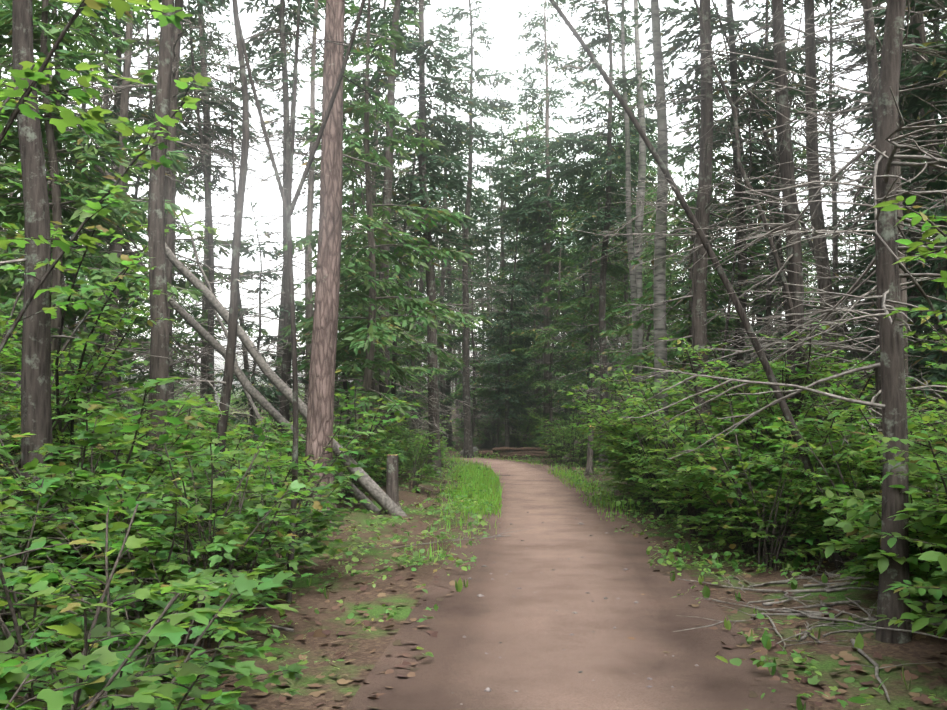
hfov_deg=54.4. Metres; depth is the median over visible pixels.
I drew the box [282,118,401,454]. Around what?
young tree
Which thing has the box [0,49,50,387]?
tree
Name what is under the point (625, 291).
tree
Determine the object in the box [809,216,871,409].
young tree
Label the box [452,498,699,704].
path pebbles
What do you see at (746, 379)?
hazel shrub
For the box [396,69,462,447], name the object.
tree
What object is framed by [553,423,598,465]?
hazel shrub
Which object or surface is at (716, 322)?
young tree
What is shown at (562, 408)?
young tree
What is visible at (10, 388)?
shrub
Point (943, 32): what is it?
young tree
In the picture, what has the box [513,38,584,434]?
tree
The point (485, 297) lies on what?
tree
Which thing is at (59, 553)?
maple shrub
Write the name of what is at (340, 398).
young tree
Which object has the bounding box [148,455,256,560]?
maple shrub
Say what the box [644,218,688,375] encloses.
young tree
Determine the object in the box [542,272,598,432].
young tree
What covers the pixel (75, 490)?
maple shrub
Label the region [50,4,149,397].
tree
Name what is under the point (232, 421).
maple shrub
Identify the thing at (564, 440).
hazel shrub
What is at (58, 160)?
spruce tree
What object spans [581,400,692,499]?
hazel shrub
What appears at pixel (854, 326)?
young tree
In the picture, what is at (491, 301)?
young tree
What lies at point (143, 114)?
young tree
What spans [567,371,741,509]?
hazel shrub
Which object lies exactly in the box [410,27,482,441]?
tree
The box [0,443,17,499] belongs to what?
maple shrub
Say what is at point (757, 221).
tree
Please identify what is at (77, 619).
maple shrub
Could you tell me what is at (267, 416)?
shrub
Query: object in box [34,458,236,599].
maple shrub
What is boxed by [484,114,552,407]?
tree
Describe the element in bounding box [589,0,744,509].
aspen tree
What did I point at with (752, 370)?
hazel shrub
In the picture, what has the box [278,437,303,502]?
maple shrub
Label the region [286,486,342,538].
maple shrub
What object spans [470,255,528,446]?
young tree
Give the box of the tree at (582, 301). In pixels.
[531,112,644,464]
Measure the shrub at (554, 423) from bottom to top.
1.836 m
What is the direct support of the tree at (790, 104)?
on the ground at (364, 643)
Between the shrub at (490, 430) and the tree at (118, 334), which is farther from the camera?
the shrub at (490, 430)
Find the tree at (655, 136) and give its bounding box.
[614,87,681,399]
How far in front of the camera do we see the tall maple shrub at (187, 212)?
11.05 m
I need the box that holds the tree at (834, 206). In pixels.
[772,0,874,419]
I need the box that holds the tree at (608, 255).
[578,130,635,402]
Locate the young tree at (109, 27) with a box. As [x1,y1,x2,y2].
[0,0,194,415]
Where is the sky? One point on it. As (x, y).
(502, 18)
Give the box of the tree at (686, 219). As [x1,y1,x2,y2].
[666,166,712,365]
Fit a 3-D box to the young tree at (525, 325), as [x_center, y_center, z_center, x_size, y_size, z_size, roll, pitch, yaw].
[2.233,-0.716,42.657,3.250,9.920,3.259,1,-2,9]
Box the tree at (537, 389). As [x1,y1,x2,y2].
[495,231,580,440]
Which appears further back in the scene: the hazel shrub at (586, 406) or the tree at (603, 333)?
the tree at (603, 333)
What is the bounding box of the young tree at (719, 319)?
[608,161,756,437]
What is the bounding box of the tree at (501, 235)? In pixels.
[469,108,540,441]
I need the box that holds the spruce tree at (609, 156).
[524,0,693,466]
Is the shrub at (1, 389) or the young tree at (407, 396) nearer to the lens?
the shrub at (1, 389)
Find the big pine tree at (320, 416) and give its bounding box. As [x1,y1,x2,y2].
[276,0,427,526]
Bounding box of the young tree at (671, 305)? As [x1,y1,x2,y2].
[624,192,689,383]
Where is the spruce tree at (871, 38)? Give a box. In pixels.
[713,0,946,548]
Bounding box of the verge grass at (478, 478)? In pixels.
[403,454,644,561]
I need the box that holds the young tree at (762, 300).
[713,130,842,405]
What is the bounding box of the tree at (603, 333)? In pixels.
[591,187,688,436]
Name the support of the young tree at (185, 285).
on the ground at (364, 643)
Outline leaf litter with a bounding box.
[1,471,946,709]
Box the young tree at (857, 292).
[825,54,935,423]
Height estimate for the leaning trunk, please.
2.962 m
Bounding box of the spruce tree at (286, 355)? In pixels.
[198,0,358,446]
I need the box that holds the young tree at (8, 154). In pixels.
[0,151,22,390]
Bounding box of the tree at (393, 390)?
[337,79,476,444]
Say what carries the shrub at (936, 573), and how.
on the ground at (364, 643)
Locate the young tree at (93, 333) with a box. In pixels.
[63,189,145,415]
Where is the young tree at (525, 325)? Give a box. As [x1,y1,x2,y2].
[492,239,555,436]
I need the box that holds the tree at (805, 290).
[773,188,821,366]
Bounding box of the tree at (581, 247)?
[554,142,605,419]
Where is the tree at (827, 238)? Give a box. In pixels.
[799,140,856,346]
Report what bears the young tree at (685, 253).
on the ground at (364, 643)
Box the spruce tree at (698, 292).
[577,0,831,516]
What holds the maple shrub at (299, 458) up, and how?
on the ground at (364, 643)
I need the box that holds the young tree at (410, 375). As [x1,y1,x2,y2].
[396,281,427,426]
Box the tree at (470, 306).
[444,219,485,389]
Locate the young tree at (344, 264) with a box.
[314,179,361,407]
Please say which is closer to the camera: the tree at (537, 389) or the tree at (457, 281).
the tree at (537, 389)
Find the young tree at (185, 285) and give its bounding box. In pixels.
[88,0,268,446]
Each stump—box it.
[376,455,407,515]
[479,427,492,447]
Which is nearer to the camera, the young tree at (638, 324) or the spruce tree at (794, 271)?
the spruce tree at (794, 271)
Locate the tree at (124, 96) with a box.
[45,1,230,445]
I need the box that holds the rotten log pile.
[479,447,560,458]
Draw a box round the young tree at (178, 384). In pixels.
[137,247,191,413]
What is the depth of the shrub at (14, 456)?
9.12 m
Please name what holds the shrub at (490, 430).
on the ground at (364, 643)
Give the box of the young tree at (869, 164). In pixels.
[817,138,926,424]
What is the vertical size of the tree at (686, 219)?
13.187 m
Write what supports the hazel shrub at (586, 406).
on the ground at (364, 643)
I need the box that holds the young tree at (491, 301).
[470,271,505,436]
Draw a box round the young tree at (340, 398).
[339,236,409,430]
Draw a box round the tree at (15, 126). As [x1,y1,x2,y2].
[0,4,67,429]
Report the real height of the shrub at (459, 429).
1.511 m
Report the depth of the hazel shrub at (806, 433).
10.53 m
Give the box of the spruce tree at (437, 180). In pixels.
[342,0,509,476]
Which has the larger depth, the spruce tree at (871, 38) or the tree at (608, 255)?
the tree at (608, 255)
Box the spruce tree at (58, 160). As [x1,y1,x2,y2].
[0,3,115,428]
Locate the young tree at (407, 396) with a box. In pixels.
[393,316,427,436]
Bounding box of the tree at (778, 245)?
[682,0,867,408]
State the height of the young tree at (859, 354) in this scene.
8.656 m
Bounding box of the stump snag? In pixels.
[583,425,593,475]
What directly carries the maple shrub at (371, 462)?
on the ground at (364, 643)
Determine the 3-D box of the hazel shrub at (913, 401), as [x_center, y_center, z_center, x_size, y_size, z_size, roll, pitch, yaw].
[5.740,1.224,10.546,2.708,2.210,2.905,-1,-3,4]
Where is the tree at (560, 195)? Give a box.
[526,131,585,428]
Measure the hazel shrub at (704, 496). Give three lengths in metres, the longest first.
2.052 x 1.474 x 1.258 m
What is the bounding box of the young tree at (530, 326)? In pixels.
[504,253,542,429]
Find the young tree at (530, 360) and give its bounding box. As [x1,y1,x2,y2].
[481,248,542,443]
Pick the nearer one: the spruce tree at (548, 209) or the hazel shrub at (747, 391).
the hazel shrub at (747, 391)
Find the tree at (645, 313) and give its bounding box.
[590,249,653,418]
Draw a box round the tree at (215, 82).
[156,2,261,427]
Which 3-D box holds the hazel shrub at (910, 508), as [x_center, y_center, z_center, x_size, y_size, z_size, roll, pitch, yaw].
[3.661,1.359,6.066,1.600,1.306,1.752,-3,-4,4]
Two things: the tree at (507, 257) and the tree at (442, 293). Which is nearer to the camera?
the tree at (442, 293)
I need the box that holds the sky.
[1,0,946,407]
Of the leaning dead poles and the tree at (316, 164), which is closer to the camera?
the leaning dead poles
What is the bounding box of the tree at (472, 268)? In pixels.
[445,174,483,392]
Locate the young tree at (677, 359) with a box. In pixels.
[666,304,687,417]
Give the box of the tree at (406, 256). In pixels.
[392,162,437,347]
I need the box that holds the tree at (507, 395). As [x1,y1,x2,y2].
[472,190,551,451]
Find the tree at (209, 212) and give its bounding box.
[124,0,294,439]
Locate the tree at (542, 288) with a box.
[513,219,576,375]
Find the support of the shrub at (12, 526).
on the ground at (364, 643)
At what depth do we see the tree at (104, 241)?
45.84 m
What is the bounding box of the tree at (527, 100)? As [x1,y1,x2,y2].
[494,73,556,437]
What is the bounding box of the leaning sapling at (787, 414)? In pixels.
[476,0,844,569]
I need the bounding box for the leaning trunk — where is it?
[560,377,647,464]
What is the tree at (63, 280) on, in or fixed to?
on the ground at (364, 643)
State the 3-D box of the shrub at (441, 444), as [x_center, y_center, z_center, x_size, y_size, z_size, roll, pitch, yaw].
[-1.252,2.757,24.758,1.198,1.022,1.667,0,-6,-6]
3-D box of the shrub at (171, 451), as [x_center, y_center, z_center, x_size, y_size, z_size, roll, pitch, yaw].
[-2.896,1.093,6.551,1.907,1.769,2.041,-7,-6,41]
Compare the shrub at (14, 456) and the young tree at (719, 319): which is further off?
the young tree at (719, 319)
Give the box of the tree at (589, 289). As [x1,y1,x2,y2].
[568,192,621,414]
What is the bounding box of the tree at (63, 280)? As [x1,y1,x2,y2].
[2,10,112,388]
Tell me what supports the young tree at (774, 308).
on the ground at (364, 643)
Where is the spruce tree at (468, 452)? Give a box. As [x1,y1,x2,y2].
[411,0,541,457]
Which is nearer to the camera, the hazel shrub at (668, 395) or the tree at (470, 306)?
the hazel shrub at (668, 395)
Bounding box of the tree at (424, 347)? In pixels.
[309,127,450,441]
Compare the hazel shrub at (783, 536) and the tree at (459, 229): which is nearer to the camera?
the hazel shrub at (783, 536)
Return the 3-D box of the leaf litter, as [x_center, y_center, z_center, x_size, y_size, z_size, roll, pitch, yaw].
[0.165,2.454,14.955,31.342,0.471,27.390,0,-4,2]
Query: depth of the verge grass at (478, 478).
17.94 m
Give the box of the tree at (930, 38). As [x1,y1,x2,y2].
[878,7,946,258]
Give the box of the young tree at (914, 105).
[790,0,946,403]
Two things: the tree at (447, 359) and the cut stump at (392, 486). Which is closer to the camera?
the cut stump at (392, 486)
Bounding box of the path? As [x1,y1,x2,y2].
[345,456,812,709]
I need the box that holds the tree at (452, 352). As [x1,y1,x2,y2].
[443,282,456,406]
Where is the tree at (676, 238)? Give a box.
[666,166,683,324]
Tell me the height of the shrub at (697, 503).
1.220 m
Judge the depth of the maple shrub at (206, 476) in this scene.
7.35 m
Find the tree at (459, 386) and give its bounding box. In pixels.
[440,244,497,443]
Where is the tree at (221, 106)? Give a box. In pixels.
[132,0,282,438]
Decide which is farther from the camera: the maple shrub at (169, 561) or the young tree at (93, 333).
the young tree at (93, 333)
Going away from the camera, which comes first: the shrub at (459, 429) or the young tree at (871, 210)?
the young tree at (871, 210)
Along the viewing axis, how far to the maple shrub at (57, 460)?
9.48 m
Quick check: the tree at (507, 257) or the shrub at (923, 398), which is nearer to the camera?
the shrub at (923, 398)
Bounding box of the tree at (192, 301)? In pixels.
[184,249,201,399]
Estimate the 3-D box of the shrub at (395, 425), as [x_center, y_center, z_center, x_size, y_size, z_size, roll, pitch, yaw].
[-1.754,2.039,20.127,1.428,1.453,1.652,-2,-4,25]
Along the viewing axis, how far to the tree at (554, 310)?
45.61 m
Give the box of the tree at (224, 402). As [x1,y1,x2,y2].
[139,0,258,528]
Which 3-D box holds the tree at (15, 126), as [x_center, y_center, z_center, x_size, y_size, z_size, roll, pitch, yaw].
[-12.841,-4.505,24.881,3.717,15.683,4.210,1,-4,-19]
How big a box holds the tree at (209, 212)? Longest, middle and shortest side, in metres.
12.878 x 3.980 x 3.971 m
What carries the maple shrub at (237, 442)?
on the ground at (364, 643)
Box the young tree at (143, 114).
[0,2,154,441]
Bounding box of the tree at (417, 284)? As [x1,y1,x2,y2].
[390,173,454,399]
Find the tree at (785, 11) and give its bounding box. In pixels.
[722,1,818,326]
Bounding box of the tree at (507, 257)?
[490,166,526,302]
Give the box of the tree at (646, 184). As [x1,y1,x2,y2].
[592,19,684,405]
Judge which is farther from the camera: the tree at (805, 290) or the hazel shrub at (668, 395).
the tree at (805, 290)
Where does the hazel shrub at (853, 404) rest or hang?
on the ground at (364, 643)
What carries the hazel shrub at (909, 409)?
on the ground at (364, 643)
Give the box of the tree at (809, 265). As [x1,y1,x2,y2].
[803,198,831,349]
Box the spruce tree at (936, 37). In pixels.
[900,6,946,368]
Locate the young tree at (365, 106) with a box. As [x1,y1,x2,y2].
[277,0,492,486]
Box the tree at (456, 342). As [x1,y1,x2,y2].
[402,207,482,437]
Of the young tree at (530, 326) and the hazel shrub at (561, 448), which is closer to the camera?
the hazel shrub at (561, 448)
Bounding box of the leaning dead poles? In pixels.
[44,127,406,515]
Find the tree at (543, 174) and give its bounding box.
[520,173,575,410]
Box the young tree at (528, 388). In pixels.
[502,298,558,437]
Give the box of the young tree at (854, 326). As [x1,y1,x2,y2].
[814,184,875,395]
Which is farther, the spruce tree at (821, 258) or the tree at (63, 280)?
the tree at (63, 280)
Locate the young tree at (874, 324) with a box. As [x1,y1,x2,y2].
[843,231,932,386]
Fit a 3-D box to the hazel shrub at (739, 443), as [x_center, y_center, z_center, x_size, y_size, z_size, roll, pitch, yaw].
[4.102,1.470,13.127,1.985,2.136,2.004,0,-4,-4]
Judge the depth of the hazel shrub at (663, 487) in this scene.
11.95 m
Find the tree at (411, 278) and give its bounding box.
[389,169,439,436]
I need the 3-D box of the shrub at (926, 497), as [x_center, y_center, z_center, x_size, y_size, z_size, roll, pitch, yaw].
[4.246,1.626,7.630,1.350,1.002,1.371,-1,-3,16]
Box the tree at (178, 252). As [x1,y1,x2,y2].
[173,219,190,331]
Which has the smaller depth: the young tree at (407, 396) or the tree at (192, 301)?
the young tree at (407, 396)
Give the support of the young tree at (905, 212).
on the ground at (364, 643)
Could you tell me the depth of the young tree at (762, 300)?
24.19 m
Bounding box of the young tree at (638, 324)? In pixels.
[604,62,771,435]
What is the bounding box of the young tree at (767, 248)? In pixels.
[668,1,820,401]
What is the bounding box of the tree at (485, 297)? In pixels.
[471,246,493,384]
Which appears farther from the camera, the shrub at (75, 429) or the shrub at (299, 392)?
the shrub at (299, 392)
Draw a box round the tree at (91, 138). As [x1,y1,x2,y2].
[65,47,138,387]
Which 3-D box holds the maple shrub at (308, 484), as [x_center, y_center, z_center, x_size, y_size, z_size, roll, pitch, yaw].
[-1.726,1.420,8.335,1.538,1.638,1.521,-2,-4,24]
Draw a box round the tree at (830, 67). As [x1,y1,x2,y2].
[809,0,946,388]
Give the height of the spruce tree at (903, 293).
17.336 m
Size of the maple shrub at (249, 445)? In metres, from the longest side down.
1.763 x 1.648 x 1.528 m
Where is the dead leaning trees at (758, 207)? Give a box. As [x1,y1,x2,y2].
[654,0,946,498]
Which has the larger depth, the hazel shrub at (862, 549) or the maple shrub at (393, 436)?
the maple shrub at (393, 436)
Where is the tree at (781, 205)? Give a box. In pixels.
[752,143,805,359]
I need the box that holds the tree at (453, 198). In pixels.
[439,113,499,434]
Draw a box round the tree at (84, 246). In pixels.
[59,155,131,401]
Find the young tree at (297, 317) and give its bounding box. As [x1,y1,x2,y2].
[270,127,378,424]
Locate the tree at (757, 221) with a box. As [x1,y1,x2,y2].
[730,143,784,299]
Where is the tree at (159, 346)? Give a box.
[135,0,173,557]
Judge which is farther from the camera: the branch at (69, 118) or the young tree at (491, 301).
the young tree at (491, 301)
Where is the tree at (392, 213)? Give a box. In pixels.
[375,120,426,391]
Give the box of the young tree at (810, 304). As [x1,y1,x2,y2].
[804,282,823,385]
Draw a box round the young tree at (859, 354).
[804,153,907,429]
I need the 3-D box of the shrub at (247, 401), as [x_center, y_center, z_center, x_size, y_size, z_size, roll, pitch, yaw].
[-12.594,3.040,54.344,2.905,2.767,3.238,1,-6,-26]
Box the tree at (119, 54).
[7,0,183,438]
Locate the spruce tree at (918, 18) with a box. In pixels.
[785,0,946,439]
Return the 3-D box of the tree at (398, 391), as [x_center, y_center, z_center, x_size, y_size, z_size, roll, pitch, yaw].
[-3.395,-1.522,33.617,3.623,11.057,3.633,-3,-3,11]
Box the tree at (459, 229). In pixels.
[437,167,485,415]
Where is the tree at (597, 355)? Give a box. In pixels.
[576,154,616,414]
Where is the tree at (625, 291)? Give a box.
[578,60,673,407]
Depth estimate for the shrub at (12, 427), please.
9.03 m
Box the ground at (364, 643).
[0,407,946,709]
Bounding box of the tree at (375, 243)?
[338,189,393,363]
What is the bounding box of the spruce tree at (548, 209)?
[483,0,612,451]
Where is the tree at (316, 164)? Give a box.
[271,20,392,422]
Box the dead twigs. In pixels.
[57,467,946,701]
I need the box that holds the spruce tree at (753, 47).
[608,0,845,401]
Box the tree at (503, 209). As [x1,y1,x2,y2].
[483,140,514,283]
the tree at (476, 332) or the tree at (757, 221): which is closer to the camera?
the tree at (476, 332)
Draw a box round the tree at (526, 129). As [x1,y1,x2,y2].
[490,95,593,423]
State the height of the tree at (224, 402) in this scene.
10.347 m
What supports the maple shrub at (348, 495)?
on the ground at (364, 643)
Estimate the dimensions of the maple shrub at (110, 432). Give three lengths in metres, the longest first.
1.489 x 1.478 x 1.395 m
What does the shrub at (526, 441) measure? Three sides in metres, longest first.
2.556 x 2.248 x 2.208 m
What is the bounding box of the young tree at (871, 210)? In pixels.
[832,17,946,425]
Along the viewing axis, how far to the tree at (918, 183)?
17.52 m
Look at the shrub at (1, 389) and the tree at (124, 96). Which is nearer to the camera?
the shrub at (1, 389)
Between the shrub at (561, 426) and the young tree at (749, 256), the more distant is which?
the shrub at (561, 426)
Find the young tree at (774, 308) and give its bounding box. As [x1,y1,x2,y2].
[747,252,821,386]
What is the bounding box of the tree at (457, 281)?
[436,226,477,427]
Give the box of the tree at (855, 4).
[827,1,930,377]
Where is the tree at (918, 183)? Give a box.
[790,0,946,427]
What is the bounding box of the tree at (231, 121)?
[175,30,304,447]
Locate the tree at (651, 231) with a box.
[608,152,684,364]
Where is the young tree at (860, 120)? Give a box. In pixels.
[829,0,946,372]
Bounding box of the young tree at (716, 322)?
[708,245,735,399]
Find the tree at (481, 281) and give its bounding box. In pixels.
[469,205,499,423]
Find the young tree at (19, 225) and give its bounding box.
[0,30,133,454]
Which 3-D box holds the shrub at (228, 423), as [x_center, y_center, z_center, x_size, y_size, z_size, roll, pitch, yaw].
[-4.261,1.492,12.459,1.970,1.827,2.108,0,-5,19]
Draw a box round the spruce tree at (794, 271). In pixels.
[629,0,946,473]
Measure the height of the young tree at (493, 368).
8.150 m
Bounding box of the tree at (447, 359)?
[356,153,477,434]
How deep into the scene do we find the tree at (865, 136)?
23.75 m
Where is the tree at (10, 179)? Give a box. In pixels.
[0,12,57,415]
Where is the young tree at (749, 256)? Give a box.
[708,161,808,401]
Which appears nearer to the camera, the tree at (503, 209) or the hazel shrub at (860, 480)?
the hazel shrub at (860, 480)
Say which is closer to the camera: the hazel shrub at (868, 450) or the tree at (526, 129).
the hazel shrub at (868, 450)
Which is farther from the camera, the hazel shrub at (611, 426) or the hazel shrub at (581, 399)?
the hazel shrub at (581, 399)
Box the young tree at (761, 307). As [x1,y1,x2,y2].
[728,241,775,397]
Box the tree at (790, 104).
[710,0,847,393]
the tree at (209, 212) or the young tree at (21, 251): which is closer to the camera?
the tree at (209, 212)
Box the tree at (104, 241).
[79,139,132,392]
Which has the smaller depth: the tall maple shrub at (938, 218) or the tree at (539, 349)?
the tall maple shrub at (938, 218)
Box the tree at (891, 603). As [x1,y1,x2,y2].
[619,0,946,643]
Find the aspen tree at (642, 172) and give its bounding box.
[633,0,693,435]
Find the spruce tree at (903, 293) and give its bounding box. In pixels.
[762,0,946,445]
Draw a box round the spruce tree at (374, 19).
[341,0,432,437]
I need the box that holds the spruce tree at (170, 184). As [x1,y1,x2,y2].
[60,0,271,440]
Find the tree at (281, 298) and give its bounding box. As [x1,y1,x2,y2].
[224,0,343,447]
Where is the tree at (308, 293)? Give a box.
[242,0,380,451]
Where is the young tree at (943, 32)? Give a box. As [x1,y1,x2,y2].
[853,12,946,409]
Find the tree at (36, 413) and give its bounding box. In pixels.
[0,0,183,565]
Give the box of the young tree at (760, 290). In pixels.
[733,208,777,362]
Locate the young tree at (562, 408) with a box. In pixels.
[539,265,598,424]
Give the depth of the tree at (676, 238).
58.76 m
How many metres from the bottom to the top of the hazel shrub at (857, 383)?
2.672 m
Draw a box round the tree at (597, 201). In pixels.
[567,90,625,411]
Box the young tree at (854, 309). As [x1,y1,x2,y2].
[822,257,861,406]
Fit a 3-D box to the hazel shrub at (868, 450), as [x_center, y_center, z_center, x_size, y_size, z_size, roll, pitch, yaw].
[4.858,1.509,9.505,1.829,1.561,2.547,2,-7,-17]
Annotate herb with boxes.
[14,440,946,709]
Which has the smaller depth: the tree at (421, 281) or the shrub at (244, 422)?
the shrub at (244, 422)
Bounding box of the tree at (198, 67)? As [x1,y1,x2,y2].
[128,3,225,425]
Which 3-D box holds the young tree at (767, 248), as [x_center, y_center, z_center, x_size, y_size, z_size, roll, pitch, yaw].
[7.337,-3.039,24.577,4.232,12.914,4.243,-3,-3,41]
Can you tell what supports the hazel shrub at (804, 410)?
on the ground at (364, 643)
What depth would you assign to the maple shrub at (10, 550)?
4.88 m
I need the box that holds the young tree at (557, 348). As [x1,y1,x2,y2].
[521,217,561,428]
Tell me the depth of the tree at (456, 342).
40.69 m
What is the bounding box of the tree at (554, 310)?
[540,216,596,422]
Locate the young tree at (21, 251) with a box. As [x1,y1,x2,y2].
[0,186,24,411]
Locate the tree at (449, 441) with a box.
[412,99,482,446]
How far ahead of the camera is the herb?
9.30 m
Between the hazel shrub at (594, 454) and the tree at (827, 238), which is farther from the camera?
the tree at (827, 238)
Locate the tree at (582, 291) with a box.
[538,158,620,426]
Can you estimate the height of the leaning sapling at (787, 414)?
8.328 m
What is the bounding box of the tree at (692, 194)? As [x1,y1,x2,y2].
[667,45,747,387]
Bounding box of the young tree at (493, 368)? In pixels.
[461,259,529,446]
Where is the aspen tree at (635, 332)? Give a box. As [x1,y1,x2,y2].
[565,0,671,423]
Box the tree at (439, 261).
[414,170,461,405]
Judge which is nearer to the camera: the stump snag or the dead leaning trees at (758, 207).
the dead leaning trees at (758, 207)
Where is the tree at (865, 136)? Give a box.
[831,10,922,366]
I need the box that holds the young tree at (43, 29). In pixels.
[0,0,204,475]
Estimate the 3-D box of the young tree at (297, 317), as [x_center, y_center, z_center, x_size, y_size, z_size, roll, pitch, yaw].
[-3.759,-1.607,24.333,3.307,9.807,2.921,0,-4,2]
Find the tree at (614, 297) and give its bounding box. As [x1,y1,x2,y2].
[594,204,649,372]
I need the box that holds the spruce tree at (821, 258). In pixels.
[682,0,946,438]
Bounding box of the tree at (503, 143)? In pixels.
[460,101,536,422]
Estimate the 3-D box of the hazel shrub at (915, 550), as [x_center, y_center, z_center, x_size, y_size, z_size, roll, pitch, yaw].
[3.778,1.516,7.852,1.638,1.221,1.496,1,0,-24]
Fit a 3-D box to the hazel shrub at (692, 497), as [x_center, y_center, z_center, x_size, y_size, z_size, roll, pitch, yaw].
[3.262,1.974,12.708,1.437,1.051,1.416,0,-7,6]
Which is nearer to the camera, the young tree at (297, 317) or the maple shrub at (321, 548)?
the maple shrub at (321, 548)
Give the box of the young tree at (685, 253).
[649,151,737,388]
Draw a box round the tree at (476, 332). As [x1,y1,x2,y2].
[458,309,489,437]
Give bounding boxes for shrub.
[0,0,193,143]
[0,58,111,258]
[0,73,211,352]
[0,207,218,469]
[0,221,166,553]
[0,315,174,537]
[0,316,56,402]
[0,367,20,417]
[0,377,220,610]
[0,387,20,469]
[0,388,20,439]
[0,398,214,609]
[0,414,81,459]
[0,430,149,586]
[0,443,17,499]
[0,468,113,632]
[0,469,101,660]
[0,473,84,595]
[0,477,42,602]
[0,491,27,601]
[0,497,298,709]
[0,524,96,622]
[0,551,308,709]
[0,554,173,707]
[0,576,267,709]
[0,582,229,709]
[0,585,220,709]
[0,627,27,642]
[1,426,67,484]
[2,382,214,555]
[2,473,220,648]
[12,402,174,554]
[16,370,252,526]
[29,456,164,566]
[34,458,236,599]
[43,415,191,558]
[53,405,244,582]
[59,540,275,685]
[62,423,143,488]
[75,425,176,490]
[77,427,332,652]
[78,385,169,425]
[78,400,238,475]
[78,417,190,487]
[102,393,232,468]
[120,438,318,642]
[133,453,314,595]
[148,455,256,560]
[162,476,213,548]
[167,469,275,524]
[173,421,279,502]
[188,430,316,520]
[189,389,247,416]
[190,503,299,611]
[196,421,385,593]
[199,427,308,528]
[202,415,261,482]
[208,451,287,524]
[225,452,307,523]
[227,415,261,433]
[227,424,292,471]
[228,415,292,487]
[228,420,334,488]
[230,394,248,407]
[232,460,354,576]
[234,406,292,432]
[237,382,273,419]
[240,412,337,500]
[245,485,370,567]
[251,403,333,455]
[257,412,292,439]
[266,454,313,505]
[269,467,340,535]
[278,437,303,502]
[286,412,381,491]
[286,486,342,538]
[291,383,304,413]
[298,385,428,500]
[333,418,395,486]
[335,464,381,502]
[351,434,405,490]
[354,456,386,492]
[366,426,424,476]
[368,415,426,475]
[369,459,386,483]
[370,433,412,484]
[395,431,428,474]
[395,432,415,465]
[398,433,454,492]
[412,439,447,468]
[417,415,461,462]
[452,416,477,436]
[471,420,504,442]
[477,407,503,434]
[495,402,543,447]
[525,407,590,464]
[525,411,573,442]
[532,418,587,462]
[540,417,584,449]
[548,425,582,461]
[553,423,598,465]
[558,375,689,498]
[563,382,649,437]
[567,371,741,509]
[568,429,599,462]
[569,426,598,465]
[571,379,647,419]
[572,394,725,507]
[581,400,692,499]
[582,422,619,462]
[592,431,632,487]
[593,429,752,518]
[594,345,784,537]
[595,401,724,516]
[622,370,751,433]
[622,378,880,559]
[639,331,835,496]
[648,321,854,507]
[653,356,786,435]
[659,323,934,545]
[660,451,817,553]
[660,461,731,528]
[667,343,844,482]
[681,389,871,549]
[685,455,784,542]
[689,385,842,467]
[705,439,848,570]
[712,372,823,406]
[728,388,937,515]
[750,395,849,451]
[756,404,936,549]
[757,418,944,570]
[767,393,944,451]
[793,388,946,548]
[805,337,946,441]
[811,455,875,519]
[811,461,946,586]
[812,416,923,507]
[819,372,946,546]
[820,428,941,497]
[822,335,946,439]
[835,457,946,578]
[835,469,946,622]
[848,371,946,463]
[849,432,946,637]
[852,361,946,490]
[873,195,946,350]
[877,502,946,611]
[896,460,946,632]
[903,308,946,407]
[908,331,946,415]
[909,475,939,554]
[909,492,945,511]
[924,449,946,467]
[926,215,946,233]
[926,410,946,464]
[931,571,946,575]
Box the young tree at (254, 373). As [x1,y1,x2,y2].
[204,198,308,447]
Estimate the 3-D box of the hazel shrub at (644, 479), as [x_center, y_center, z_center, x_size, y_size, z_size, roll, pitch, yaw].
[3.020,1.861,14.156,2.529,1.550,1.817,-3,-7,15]
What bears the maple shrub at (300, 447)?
on the ground at (364, 643)
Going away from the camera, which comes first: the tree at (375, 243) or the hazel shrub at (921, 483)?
the hazel shrub at (921, 483)
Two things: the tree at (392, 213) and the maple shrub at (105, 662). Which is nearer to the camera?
the maple shrub at (105, 662)
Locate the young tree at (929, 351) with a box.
[918,341,945,404]
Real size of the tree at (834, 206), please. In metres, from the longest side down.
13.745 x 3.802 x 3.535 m
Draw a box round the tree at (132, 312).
[123,242,147,398]
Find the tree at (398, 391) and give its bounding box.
[339,181,422,418]
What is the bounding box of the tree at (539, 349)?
[502,194,593,450]
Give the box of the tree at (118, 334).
[62,33,212,425]
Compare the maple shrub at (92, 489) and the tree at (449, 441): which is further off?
the tree at (449, 441)
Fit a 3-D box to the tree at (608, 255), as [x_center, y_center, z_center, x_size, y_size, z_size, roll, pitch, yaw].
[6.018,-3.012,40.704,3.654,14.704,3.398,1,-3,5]
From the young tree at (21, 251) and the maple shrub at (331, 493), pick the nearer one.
the maple shrub at (331, 493)
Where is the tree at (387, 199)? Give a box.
[308,0,475,473]
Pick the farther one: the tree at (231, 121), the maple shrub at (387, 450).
the tree at (231, 121)
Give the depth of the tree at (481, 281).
58.20 m
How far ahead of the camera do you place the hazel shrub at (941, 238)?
4.63 m
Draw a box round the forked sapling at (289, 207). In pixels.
[210,0,439,601]
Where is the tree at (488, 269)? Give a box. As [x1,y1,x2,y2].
[457,146,516,365]
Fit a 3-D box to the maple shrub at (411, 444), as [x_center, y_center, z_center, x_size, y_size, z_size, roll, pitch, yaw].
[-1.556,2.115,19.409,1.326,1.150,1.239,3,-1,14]
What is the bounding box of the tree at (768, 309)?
[694,0,842,398]
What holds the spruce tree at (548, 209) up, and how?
on the ground at (364, 643)
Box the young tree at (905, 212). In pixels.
[875,41,946,434]

